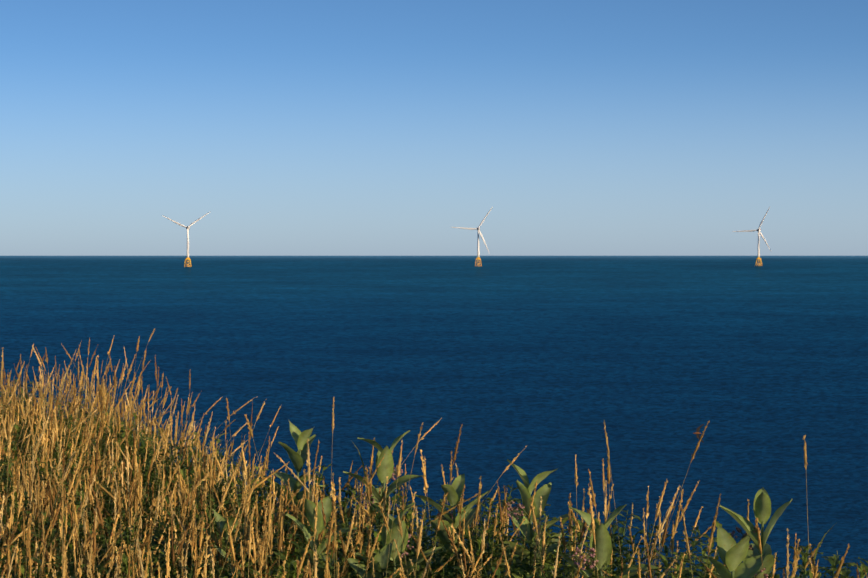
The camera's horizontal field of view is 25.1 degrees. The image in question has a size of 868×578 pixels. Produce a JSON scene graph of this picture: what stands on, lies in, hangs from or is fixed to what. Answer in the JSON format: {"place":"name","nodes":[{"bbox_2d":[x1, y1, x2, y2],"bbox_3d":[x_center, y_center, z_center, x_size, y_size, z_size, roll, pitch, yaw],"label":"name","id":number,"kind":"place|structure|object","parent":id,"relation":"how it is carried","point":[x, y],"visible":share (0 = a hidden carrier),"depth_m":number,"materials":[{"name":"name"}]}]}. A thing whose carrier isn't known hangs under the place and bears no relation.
{"place":"outdoors","nodes":[
{"label":"outdoors","id":0,"kind":"place"},
{"bbox_2d":[37,535,76,572],"bbox_3d":[-1.473,1.434,7.576,0.334,1.011,0.285,0,1,12],"label":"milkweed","id":1,"kind":"object","parent":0,"point":[59,548],"visible":0.04,"depth_m":7.54,"materials":[{"name":"green plant"}]},
{"bbox_2d":[87,491,149,524],"bbox_3d":[-1.458,1.420,9.111,0.268,0.985,0.257,0,1,16],"label":"milkweed","id":2,"kind":"object","parent":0,"point":[124,507],"depth_m":9.12,"materials":[{"name":"green plant"}]},
{"bbox_2d":[0,256,867,577],"bbox_3d":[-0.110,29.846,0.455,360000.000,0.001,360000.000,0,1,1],"label":"sea","id":3,"kind":"structure","parent":0,"point":[554,362],"depth_m":524.35,"materials":[{"name":"liquid"}]},
{"bbox_2d":[162,211,210,266],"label":"wind turbine","id":4,"kind":"object","parent":3,"relation":"on","point":[187,257],"visible":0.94,"depth_m":5006.69,"materials":[{"name":"white metal"}]},
{"bbox_2d":[452,207,492,265],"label":"wind turbine","id":5,"kind":"object","parent":3,"relation":"on","point":[478,253],"visible":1,"depth_m":5228.33,"materials":[{"name":"white metal"}]},
{"bbox_2d":[732,207,770,265],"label":"wind turbine","id":6,"kind":"object","parent":3,"relation":"on","point":[759,234],"visible":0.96,"depth_m":5472.55,"materials":[{"name":"white metal"}]},
{"bbox_2d":[0,328,867,577],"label":"meadow grass","id":7,"kind":"structure","parent":0,"point":[90,544],"depth_m":7.08,"materials":[{"name":"plant"}]},
{"bbox_2d":[0,0,867,255],"label":"sky","id":8,"kind":"structure","parent":0,"point":[302,127],"materials":[{"name":"blue"}]},
{"bbox_2d":[693,424,703,442],"bbox_3d":[4.198,2.284,30.935,0.202,0.320,0.036,0,-21,11],"label":"bird","id":9,"kind":"object","parent":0,"point":[697,433],"visible":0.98,"depth_m":30.93},
{"bbox_3d":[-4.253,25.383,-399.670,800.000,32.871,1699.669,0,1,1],"label":"bluff ground","id":10,"kind":"structure","parent":0,"visible":0},
{"bbox_2d":[138,533,198,574],"bbox_3d":[-0.964,1.418,7.092,0.298,1.059,0.342,-1,1,-34],"label":"milkweed","id":11,"kind":"object","parent":10,"relation":"on","point":[169,537],"visible":0.1,"depth_m":7.10,"materials":[{"name":"green plant"}]},
{"bbox_2d":[200,509,243,577],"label":"milkweed","id":12,"kind":"object","parent":10,"relation":"on","point":[222,522],"visible":0.31,"depth_m":7.01,"materials":[{"name":"green plant"}]},
{"bbox_2d":[213,544,270,577],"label":"milkweed","id":13,"kind":"object","parent":10,"relation":"on","point":[224,554],"visible":0.44,"depth_m":6.47,"materials":[{"name":"green plant"}]},
{"bbox_2d":[261,421,325,547],"bbox_3d":[-0.609,1.248,8.448,0.267,1.353,0.342,0,1,1],"label":"milkweed","id":14,"kind":"object","parent":10,"relation":"on","point":[299,456],"visible":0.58,"depth_m":8.45,"materials":[{"name":"green plant"}]},
{"bbox_2d":[285,495,357,577],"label":"milkweed","id":15,"kind":"object","parent":10,"relation":"on","point":[309,506],"visible":0.69,"depth_m":6.50,"materials":[{"name":"green plant"}]},
{"bbox_2d":[346,539,405,577],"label":"milkweed","id":16,"kind":"object","parent":10,"relation":"on","point":[381,558],"visible":0.67,"depth_m":6.34,"materials":[{"name":"green plant"}]},
{"bbox_2d":[343,430,422,553],"bbox_3d":[-0.254,1.258,8.151,0.354,1.343,0.307,1,1,32],"label":"milkweed","id":17,"kind":"object","parent":10,"relation":"on","point":[386,467],"visible":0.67,"depth_m":8.13,"materials":[{"name":"green plant"}]},
{"bbox_2d":[355,502,442,577],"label":"milkweed","id":18,"kind":"object","parent":10,"relation":"on","point":[395,533],"visible":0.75,"depth_m":6.56,"materials":[{"name":"green plant"}]},
{"bbox_2d":[0,379,867,577],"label":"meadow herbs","id":19,"kind":"object","parent":10,"relation":"on","point":[452,566],"visible":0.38,"depth_m":7.37,"materials":[{"name":"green plant"}]},
{"bbox_2d":[409,474,504,577],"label":"milkweed","id":20,"kind":"object","parent":10,"relation":"on","point":[454,490],"visible":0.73,"depth_m":6.95,"materials":[{"name":"green plant"}]},
{"bbox_2d":[501,459,572,577],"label":"milkweed","id":21,"kind":"object","parent":10,"relation":"on","point":[515,516],"visible":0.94,"depth_m":7.06,"materials":[{"name":"green plant"}]},
{"bbox_2d":[554,504,661,577],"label":"milkweed","id":22,"kind":"object","parent":10,"relation":"on","point":[603,545],"visible":0.98,"depth_m":6.14,"materials":[{"name":"green plant"}]},
{"bbox_2d":[705,525,765,577],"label":"milkweed","id":23,"kind":"object","parent":10,"relation":"on","point":[732,553],"visible":1,"depth_m":5.57,"materials":[{"name":"green plant"}]},
{"bbox_2d":[704,488,792,577],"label":"milkweed","id":24,"kind":"object","parent":10,"relation":"on","point":[762,507],"visible":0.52,"depth_m":5.97,"materials":[{"name":"green plant"}]}
]}

